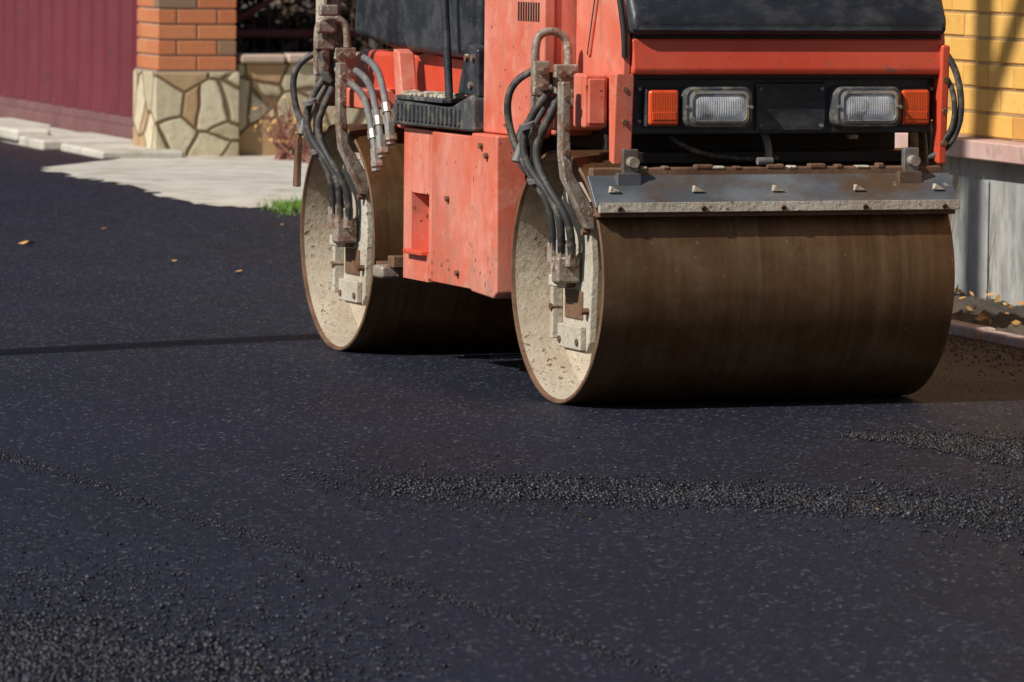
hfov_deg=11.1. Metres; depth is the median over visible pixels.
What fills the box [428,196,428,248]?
pocket lining
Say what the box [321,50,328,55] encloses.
yoke bolt rear
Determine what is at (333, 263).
bolt rear
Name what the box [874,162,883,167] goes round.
caked dirt
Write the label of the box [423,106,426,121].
step rib
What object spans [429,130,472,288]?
chassis panel
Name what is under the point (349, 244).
motor rear
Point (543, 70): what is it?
yoke bolt front
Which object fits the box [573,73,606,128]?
nose bracket
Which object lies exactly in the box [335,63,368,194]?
yoke arm rear
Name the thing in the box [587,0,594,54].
hood seam
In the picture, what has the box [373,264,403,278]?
scraper rear end
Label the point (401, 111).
step rib
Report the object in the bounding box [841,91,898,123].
headlamp bezel
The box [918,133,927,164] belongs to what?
hose front
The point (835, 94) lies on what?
headlamp housing
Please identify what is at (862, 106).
headlamp bulb cap
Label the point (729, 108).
headlamp glass
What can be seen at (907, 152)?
scraper bracket up
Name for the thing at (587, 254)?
carrier plate front
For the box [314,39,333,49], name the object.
yoke clamp
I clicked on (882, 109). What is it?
headlamp glass
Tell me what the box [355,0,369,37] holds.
cover
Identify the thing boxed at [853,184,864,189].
scraper gusset
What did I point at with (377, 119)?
pressure collar
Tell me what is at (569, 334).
mounting plate
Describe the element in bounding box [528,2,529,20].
vent slot
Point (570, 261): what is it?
fitting front
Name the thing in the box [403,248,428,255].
pocket step
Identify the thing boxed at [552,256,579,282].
motor block front
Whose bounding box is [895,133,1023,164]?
coping
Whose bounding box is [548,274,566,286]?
motor port front
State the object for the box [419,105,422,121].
step rib
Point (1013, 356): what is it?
kerb rubble
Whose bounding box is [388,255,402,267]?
scraper rear beam
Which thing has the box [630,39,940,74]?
front panel
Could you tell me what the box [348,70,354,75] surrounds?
yoke bolt rear
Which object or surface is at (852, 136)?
bay clip
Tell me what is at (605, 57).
hood side
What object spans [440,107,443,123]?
step rib
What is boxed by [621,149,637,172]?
scraper bracket up
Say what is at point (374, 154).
pressure fitting
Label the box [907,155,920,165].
scraper pin
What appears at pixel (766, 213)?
scraper rubber
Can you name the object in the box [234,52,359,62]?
coping stones
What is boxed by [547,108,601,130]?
front yoke beam
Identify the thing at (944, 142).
nose leg far bolt
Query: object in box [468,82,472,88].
post bolt
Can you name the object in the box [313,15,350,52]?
lifting loop rear
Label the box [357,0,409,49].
console panel
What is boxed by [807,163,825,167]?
caked dirt
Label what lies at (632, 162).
scraper pin
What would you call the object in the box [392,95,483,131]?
platform step
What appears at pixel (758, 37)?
hood trim
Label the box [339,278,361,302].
mounting plate
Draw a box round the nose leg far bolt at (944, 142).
[940,140,947,145]
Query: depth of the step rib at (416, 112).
17.58 m
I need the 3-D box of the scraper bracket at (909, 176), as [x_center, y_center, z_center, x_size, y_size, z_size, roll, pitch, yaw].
[1.256,-0.517,16.592,0.080,0.042,0.025,-1,5,-21]
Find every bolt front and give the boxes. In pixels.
[538,67,548,73]
[538,83,548,89]
[548,303,562,309]
[558,71,566,76]
[563,150,569,155]
[564,95,570,100]
[564,124,569,129]
[569,71,576,76]
[579,308,589,314]
[580,228,589,234]
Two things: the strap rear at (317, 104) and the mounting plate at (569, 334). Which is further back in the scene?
the strap rear at (317, 104)
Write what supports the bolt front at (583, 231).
attached to the carrier plate front at (587, 254)
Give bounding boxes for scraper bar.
[587,173,956,208]
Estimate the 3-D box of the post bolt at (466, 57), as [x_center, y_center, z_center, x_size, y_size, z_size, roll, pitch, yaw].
[-0.150,-0.928,17.181,0.010,0.024,0.024,-1,5,-21]
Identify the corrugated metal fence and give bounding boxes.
[0,0,138,139]
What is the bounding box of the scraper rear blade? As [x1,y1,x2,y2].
[376,261,414,279]
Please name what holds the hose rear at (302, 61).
attached to the metal bracket at (331, 216)
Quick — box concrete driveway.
[43,155,309,208]
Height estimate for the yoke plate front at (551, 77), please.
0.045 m
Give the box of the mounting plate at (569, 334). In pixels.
[557,322,585,350]
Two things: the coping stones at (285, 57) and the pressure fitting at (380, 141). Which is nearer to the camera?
the pressure fitting at (380, 141)
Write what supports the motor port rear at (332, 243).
attached to the motor rear at (349, 244)
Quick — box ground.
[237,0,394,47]
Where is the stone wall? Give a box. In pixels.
[234,62,392,155]
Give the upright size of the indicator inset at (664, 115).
0.025 m
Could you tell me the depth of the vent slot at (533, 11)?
16.64 m
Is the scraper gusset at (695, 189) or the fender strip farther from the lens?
the fender strip
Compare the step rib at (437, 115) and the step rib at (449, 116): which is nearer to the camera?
the step rib at (449, 116)
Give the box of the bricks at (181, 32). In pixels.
[137,0,235,69]
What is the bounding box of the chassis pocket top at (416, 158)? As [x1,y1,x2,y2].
[404,127,444,193]
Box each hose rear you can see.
[290,51,335,214]
[297,75,332,135]
[303,64,343,216]
[314,73,352,220]
[318,33,333,81]
[318,51,328,79]
[318,58,328,80]
[318,64,331,83]
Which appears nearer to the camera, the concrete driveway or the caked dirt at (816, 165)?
the caked dirt at (816, 165)
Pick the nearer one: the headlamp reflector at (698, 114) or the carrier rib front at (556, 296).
the headlamp reflector at (698, 114)
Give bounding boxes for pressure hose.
[347,80,378,159]
[352,67,383,134]
[361,54,392,132]
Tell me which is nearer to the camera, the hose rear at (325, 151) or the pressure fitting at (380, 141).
the pressure fitting at (380, 141)
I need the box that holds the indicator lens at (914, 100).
[901,90,928,123]
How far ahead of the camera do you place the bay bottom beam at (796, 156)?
16.58 m
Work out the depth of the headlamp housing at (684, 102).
16.34 m
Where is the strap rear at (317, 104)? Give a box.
[313,74,322,134]
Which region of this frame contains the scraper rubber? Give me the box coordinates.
[593,210,954,217]
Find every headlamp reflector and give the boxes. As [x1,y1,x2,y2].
[693,95,740,119]
[844,94,893,119]
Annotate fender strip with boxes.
[393,49,417,128]
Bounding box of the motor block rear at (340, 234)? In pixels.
[332,218,356,242]
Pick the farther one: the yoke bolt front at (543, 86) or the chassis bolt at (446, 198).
the chassis bolt at (446, 198)
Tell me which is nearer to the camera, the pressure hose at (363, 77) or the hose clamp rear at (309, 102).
the pressure hose at (363, 77)
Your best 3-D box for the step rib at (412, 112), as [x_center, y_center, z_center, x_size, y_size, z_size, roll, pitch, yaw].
[-0.333,-0.767,17.629,0.009,0.055,0.020,-1,5,-21]
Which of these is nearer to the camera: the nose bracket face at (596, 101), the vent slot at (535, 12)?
the nose bracket face at (596, 101)
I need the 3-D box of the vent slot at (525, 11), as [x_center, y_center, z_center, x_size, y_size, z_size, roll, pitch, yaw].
[0.045,-1.049,16.703,0.004,0.060,0.010,-1,5,-21]
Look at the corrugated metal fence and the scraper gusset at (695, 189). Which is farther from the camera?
the corrugated metal fence
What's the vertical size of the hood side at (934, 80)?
0.559 m
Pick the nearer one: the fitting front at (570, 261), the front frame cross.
the fitting front at (570, 261)
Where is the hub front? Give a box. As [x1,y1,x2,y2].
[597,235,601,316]
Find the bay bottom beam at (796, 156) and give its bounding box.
[638,150,923,163]
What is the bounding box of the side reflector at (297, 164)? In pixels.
[293,137,301,186]
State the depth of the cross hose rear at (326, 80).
18.41 m
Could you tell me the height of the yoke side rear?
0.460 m
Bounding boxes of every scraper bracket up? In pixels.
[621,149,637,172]
[901,147,918,170]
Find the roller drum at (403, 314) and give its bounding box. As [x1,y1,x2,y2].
[300,124,518,350]
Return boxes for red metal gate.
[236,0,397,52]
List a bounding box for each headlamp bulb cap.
[708,103,716,111]
[858,102,866,111]
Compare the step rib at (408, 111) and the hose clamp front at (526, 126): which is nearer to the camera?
the hose clamp front at (526, 126)
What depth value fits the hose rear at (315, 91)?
18.43 m
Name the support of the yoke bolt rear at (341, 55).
attached to the metal bracket at (351, 64)
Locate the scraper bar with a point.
(755, 188)
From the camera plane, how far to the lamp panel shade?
16.44 m
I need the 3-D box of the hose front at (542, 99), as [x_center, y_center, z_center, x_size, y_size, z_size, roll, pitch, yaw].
[0.107,-0.536,16.476,0.169,0.544,0.077,4,5,34]
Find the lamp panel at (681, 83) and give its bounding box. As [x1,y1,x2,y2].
[632,78,931,133]
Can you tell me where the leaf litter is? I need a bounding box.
[954,285,1023,326]
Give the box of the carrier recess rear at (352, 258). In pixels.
[345,248,359,275]
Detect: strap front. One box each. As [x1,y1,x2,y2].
[530,95,540,161]
[908,133,918,147]
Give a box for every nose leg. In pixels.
[609,73,633,163]
[934,45,949,163]
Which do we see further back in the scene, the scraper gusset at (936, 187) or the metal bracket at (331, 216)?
the metal bracket at (331, 216)
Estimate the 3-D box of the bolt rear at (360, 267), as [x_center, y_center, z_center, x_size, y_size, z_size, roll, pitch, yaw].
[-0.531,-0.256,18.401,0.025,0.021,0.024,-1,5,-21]
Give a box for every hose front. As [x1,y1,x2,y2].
[504,68,555,251]
[512,96,552,163]
[519,83,565,253]
[532,90,575,258]
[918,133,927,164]
[927,128,931,164]
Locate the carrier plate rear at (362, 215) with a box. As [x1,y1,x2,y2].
[342,153,372,305]
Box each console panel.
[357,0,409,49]
[399,0,484,56]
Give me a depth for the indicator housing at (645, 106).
16.30 m
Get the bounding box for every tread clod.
[403,90,419,94]
[424,92,434,96]
[453,93,464,98]
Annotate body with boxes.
[347,49,422,88]
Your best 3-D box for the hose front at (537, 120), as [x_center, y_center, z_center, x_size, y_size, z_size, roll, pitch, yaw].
[0.066,-0.669,16.522,0.132,0.223,0.040,1,5,8]
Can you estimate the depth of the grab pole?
17.35 m
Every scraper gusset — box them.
[609,186,619,192]
[692,186,704,191]
[772,185,783,190]
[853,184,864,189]
[933,183,944,189]
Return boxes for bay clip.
[846,134,857,138]
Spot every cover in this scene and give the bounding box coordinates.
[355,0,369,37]
[550,0,591,135]
[626,0,945,35]
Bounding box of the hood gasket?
[617,0,626,56]
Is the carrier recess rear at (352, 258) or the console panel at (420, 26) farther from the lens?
the carrier recess rear at (352, 258)
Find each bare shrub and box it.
[258,94,334,159]
[273,125,324,162]
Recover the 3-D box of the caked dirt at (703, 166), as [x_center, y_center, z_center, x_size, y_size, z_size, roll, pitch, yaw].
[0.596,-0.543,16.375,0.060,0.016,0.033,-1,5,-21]
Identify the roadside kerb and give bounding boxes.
[948,319,1023,347]
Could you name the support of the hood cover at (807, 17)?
on the front panel at (784, 56)
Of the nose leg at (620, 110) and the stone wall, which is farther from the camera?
the stone wall
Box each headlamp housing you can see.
[678,86,751,127]
[829,86,900,126]
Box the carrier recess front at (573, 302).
[565,288,582,319]
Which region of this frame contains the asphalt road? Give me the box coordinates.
[0,142,1023,681]
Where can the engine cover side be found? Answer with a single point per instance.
(508, 37)
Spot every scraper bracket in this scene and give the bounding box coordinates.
[615,173,640,185]
[897,171,921,182]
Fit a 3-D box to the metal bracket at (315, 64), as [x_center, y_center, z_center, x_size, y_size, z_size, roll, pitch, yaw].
[-0.669,-0.988,18.443,0.055,0.110,0.030,-1,5,-21]
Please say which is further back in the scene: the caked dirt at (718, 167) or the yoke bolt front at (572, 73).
the yoke bolt front at (572, 73)
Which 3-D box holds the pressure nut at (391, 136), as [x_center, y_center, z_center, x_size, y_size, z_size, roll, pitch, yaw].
[-0.411,-0.694,17.860,0.046,0.030,0.044,-1,5,-21]
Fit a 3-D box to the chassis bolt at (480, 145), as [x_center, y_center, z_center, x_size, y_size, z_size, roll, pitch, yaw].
[-0.102,-0.632,16.998,0.012,0.019,0.020,-1,5,-21]
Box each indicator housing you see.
[643,88,678,126]
[897,87,928,125]
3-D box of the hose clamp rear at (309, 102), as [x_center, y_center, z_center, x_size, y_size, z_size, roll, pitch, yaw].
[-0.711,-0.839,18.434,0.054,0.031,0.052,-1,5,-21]
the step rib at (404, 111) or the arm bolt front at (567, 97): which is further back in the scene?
the step rib at (404, 111)
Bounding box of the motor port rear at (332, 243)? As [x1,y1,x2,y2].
[330,234,344,246]
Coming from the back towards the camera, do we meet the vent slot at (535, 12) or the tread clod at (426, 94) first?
the tread clod at (426, 94)
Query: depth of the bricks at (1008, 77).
21.09 m
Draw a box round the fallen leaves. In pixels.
[20,224,877,508]
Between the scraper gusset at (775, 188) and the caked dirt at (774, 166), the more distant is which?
the caked dirt at (774, 166)
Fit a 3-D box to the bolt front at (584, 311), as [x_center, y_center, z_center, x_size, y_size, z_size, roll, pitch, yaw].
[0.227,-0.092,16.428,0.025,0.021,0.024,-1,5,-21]
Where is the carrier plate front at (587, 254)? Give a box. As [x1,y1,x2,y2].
[561,182,598,353]
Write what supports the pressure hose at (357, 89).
on the pressure nut at (374, 163)
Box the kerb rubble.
[942,334,1023,390]
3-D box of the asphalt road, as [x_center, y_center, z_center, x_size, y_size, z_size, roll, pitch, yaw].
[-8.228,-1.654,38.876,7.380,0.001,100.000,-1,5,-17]
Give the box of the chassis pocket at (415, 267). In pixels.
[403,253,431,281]
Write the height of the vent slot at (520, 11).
0.060 m
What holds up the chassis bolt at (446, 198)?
attached to the chassis
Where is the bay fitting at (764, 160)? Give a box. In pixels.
[756,157,773,164]
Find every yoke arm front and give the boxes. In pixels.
[557,82,593,228]
[929,120,942,166]
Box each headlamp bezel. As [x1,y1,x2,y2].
[690,91,748,123]
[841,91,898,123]
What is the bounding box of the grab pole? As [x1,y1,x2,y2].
[441,0,452,98]
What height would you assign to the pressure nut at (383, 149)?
0.030 m
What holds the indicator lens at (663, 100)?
attached to the indicator housing at (645, 106)
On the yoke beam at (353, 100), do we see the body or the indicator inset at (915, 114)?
the body
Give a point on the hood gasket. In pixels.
(622, 26)
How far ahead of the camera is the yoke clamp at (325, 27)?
18.38 m
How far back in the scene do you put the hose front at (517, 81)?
16.52 m
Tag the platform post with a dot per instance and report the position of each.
(473, 72)
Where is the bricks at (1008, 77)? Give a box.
[942,0,1023,139]
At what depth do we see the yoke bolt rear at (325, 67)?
18.39 m
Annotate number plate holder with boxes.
[755,82,824,130]
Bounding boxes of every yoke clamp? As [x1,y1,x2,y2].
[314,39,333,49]
[316,22,335,32]
[318,5,337,15]
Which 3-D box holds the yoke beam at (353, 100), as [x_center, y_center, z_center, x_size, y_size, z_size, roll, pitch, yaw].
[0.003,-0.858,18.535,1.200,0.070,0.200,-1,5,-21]
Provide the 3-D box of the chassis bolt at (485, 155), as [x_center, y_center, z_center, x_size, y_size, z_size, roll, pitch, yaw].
[-0.085,-0.599,16.954,0.012,0.019,0.020,-1,5,-21]
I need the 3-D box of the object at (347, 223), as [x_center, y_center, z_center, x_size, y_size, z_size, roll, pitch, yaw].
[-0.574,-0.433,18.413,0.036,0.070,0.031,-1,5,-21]
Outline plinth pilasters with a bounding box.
[967,178,989,298]
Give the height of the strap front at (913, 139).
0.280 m
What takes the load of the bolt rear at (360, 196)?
attached to the carrier plate rear at (362, 215)
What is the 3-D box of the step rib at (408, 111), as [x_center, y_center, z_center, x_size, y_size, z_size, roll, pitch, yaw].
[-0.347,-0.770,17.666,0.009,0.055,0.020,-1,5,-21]
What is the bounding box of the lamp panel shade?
[634,75,937,77]
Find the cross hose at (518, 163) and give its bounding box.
[516,129,525,174]
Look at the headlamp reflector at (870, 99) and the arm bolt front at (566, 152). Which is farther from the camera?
the headlamp reflector at (870, 99)
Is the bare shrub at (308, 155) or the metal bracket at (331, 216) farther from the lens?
the bare shrub at (308, 155)
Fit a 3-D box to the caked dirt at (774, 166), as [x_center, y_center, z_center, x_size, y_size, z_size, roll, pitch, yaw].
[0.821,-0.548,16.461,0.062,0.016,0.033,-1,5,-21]
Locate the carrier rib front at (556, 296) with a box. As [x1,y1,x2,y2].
[550,216,562,337]
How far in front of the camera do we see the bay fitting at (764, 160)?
16.44 m
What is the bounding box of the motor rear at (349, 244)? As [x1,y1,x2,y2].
[341,243,353,246]
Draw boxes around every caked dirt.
[693,164,712,168]
[712,166,724,168]
[763,164,783,168]
[786,165,796,168]
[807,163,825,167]
[833,164,842,167]
[854,165,868,167]
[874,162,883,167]
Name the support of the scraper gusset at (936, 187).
on the scraper bar
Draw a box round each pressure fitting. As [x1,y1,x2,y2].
[370,148,381,171]
[376,135,387,158]
[384,121,395,145]
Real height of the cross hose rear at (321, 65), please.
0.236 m
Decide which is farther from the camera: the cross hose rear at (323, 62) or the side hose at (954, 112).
the cross hose rear at (323, 62)
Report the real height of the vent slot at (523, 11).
0.060 m
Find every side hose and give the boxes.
[927,54,963,160]
[936,78,957,144]
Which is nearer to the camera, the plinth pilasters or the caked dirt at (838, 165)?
the caked dirt at (838, 165)
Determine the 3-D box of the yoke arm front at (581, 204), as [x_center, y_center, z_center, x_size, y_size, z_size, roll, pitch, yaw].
[0.200,-0.578,16.348,0.115,0.460,0.045,-1,5,-21]
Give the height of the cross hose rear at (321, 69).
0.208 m
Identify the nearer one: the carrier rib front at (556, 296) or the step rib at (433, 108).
the carrier rib front at (556, 296)
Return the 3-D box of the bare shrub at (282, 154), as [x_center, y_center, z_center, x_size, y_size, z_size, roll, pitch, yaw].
[-1.362,-1.362,33.441,0.490,0.428,0.575,4,6,38]
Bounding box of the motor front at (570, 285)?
[558,283,576,287]
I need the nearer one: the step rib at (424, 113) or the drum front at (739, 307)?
the drum front at (739, 307)
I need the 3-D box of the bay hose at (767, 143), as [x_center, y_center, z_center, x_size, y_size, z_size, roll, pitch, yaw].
[0.801,-0.605,16.506,0.034,0.115,0.083,0,5,-4]
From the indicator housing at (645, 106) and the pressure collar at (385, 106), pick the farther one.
the pressure collar at (385, 106)
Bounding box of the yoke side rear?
[323,0,340,105]
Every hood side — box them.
[576,0,630,119]
[931,33,944,119]
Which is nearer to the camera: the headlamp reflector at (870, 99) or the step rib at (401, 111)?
the headlamp reflector at (870, 99)
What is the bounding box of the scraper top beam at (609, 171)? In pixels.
[588,165,942,175]
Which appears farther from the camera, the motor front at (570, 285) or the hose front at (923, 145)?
the hose front at (923, 145)
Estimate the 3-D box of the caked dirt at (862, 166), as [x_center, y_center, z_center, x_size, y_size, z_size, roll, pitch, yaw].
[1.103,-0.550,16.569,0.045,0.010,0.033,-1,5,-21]
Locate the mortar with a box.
[944,10,1023,141]
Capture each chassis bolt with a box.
[444,196,449,201]
[478,143,482,148]
[483,153,488,158]
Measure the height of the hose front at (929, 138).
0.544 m
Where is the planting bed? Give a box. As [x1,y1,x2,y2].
[951,291,1023,335]
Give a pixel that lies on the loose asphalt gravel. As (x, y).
(16, 648)
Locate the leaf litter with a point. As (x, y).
(982, 315)
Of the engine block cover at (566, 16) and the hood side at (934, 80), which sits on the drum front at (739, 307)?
the engine block cover at (566, 16)
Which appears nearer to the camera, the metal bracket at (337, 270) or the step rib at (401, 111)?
the step rib at (401, 111)
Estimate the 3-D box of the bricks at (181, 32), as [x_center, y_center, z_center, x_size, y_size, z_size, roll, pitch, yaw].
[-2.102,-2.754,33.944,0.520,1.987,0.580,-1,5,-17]
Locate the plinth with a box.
[943,156,1023,305]
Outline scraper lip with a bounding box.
[598,200,959,212]
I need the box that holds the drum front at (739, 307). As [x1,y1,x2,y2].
[511,148,954,403]
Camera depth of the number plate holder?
16.48 m
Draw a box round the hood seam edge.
[588,0,598,54]
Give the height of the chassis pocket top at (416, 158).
0.215 m
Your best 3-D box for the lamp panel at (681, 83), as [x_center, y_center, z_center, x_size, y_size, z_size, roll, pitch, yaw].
[0.847,-0.741,16.496,1.035,0.175,0.027,-1,5,-21]
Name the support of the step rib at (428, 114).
attached to the platform
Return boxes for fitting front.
[547,242,555,264]
[556,240,566,256]
[565,244,575,266]
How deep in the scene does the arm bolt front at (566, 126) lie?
16.30 m
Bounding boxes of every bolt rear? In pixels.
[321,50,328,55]
[321,64,328,69]
[331,261,343,266]
[337,53,344,58]
[347,53,354,58]
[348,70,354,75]
[356,265,364,270]
[357,194,365,199]
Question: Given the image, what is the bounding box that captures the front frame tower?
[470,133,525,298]
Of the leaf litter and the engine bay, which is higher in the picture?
the engine bay
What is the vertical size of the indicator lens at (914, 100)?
0.110 m
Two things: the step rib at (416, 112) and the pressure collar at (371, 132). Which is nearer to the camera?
the step rib at (416, 112)
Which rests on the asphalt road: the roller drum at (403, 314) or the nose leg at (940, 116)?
the roller drum at (403, 314)
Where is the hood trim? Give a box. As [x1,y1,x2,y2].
[630,35,939,38]
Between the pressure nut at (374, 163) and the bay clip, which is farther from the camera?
the pressure nut at (374, 163)
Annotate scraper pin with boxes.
[626,157,639,167]
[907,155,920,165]
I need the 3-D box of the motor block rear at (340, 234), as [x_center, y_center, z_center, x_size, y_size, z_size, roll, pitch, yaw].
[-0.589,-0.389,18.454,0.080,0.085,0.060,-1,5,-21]
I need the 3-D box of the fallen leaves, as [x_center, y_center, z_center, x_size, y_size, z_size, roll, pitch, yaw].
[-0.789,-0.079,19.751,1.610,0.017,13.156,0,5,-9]
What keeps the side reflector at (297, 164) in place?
attached to the rear reflector arm
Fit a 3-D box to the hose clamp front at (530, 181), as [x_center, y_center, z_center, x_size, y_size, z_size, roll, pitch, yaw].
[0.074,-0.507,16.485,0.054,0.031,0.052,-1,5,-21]
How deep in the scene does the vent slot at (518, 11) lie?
16.76 m
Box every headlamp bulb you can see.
[701,99,717,114]
[851,99,868,114]
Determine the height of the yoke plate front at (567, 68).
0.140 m
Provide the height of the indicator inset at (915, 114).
0.025 m
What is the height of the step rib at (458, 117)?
0.055 m
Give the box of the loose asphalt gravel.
[0,314,1023,681]
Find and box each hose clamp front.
[519,121,535,130]
[527,179,534,184]
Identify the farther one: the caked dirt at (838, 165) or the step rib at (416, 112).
the step rib at (416, 112)
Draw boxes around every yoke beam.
[346,88,395,108]
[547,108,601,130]
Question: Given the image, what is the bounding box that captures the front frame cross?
[526,135,601,178]
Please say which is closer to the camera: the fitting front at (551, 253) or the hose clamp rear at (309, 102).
the fitting front at (551, 253)
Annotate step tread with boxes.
[396,94,463,102]
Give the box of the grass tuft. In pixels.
[255,195,301,217]
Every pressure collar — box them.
[367,128,376,141]
[373,115,382,127]
[381,102,391,114]
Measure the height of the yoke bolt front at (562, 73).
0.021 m
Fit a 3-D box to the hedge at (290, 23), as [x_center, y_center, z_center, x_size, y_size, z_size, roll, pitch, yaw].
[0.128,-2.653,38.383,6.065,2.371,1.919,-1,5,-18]
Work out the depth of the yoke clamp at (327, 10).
18.36 m
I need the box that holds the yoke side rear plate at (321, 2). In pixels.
[316,0,326,38]
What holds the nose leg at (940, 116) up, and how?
on the scraper bar
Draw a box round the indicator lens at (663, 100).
[648,90,678,125]
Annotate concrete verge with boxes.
[0,118,183,159]
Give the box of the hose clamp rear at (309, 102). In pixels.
[302,98,316,105]
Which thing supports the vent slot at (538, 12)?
attached to the engine cover side
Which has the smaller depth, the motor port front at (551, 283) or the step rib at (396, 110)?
the motor port front at (551, 283)
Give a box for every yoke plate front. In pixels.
[531,61,549,95]
[550,72,552,83]
[553,64,578,108]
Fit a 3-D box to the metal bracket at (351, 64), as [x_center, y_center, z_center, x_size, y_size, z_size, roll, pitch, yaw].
[-0.590,-0.963,18.454,0.080,0.140,0.030,-1,5,-21]
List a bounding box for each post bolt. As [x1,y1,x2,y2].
[463,54,468,60]
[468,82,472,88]
[470,54,474,61]
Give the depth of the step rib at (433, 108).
17.44 m
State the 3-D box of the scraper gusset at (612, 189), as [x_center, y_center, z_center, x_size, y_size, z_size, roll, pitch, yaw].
[0.316,-0.469,16.209,0.041,0.019,0.023,-1,5,-21]
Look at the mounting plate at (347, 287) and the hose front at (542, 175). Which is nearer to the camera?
the hose front at (542, 175)
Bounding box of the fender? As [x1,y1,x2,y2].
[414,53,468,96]
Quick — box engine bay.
[554,120,894,149]
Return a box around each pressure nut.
[371,160,383,166]
[376,146,388,153]
[385,133,397,140]
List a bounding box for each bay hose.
[668,134,778,161]
[760,133,771,156]
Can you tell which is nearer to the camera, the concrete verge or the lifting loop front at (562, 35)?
the lifting loop front at (562, 35)
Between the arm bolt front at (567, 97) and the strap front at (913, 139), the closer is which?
the arm bolt front at (567, 97)
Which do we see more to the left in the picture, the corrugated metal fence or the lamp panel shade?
the corrugated metal fence
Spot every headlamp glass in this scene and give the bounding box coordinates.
[693,94,745,120]
[844,94,894,119]
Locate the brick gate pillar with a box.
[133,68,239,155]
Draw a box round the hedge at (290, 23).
[234,0,401,52]
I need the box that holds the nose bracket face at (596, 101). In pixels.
[588,79,604,123]
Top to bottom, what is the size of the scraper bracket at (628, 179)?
0.042 m
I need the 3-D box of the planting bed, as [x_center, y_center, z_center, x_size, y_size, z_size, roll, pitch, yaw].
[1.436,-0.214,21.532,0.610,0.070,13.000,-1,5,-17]
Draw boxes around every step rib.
[395,103,398,118]
[399,103,402,119]
[403,104,406,119]
[407,104,410,119]
[411,104,414,120]
[415,105,418,120]
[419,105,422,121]
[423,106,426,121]
[427,106,430,122]
[431,106,435,122]
[435,107,439,123]
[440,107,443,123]
[444,108,447,124]
[448,108,451,124]
[452,109,455,125]
[456,109,460,125]
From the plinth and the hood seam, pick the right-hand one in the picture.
the plinth
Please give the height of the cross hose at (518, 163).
0.161 m
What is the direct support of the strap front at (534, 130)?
hanging from the lifting loop front at (562, 35)
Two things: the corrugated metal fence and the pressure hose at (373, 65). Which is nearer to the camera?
the pressure hose at (373, 65)
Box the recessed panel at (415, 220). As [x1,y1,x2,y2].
[403,191,428,248]
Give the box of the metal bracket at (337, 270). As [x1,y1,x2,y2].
[332,174,343,291]
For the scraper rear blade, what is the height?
0.062 m
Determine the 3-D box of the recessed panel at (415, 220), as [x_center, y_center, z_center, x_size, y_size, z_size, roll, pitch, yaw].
[-0.317,-0.409,17.826,0.080,0.200,0.080,-1,5,-21]
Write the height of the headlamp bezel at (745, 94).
0.104 m
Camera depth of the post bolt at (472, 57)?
17.12 m
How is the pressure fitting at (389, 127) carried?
attached to the pressure hose at (373, 65)
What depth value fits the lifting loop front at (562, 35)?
16.49 m
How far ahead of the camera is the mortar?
21.11 m
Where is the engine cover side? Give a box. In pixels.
[484,0,554,138]
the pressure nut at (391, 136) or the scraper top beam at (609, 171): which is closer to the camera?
the scraper top beam at (609, 171)
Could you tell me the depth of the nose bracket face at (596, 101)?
16.31 m
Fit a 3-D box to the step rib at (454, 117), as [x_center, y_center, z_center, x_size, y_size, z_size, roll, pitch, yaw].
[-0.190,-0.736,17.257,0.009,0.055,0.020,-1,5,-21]
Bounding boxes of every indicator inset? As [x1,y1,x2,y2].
[653,112,676,119]
[905,111,926,118]
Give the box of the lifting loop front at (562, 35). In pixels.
[531,27,572,63]
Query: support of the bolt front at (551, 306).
attached to the carrier plate front at (587, 254)
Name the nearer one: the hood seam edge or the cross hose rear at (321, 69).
the hood seam edge
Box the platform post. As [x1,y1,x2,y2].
[458,43,483,96]
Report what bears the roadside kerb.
on the asphalt road
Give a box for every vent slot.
[518,2,519,20]
[520,2,521,20]
[523,2,524,20]
[525,2,526,20]
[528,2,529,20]
[530,2,531,20]
[533,2,534,20]
[535,3,536,21]
[538,3,539,21]

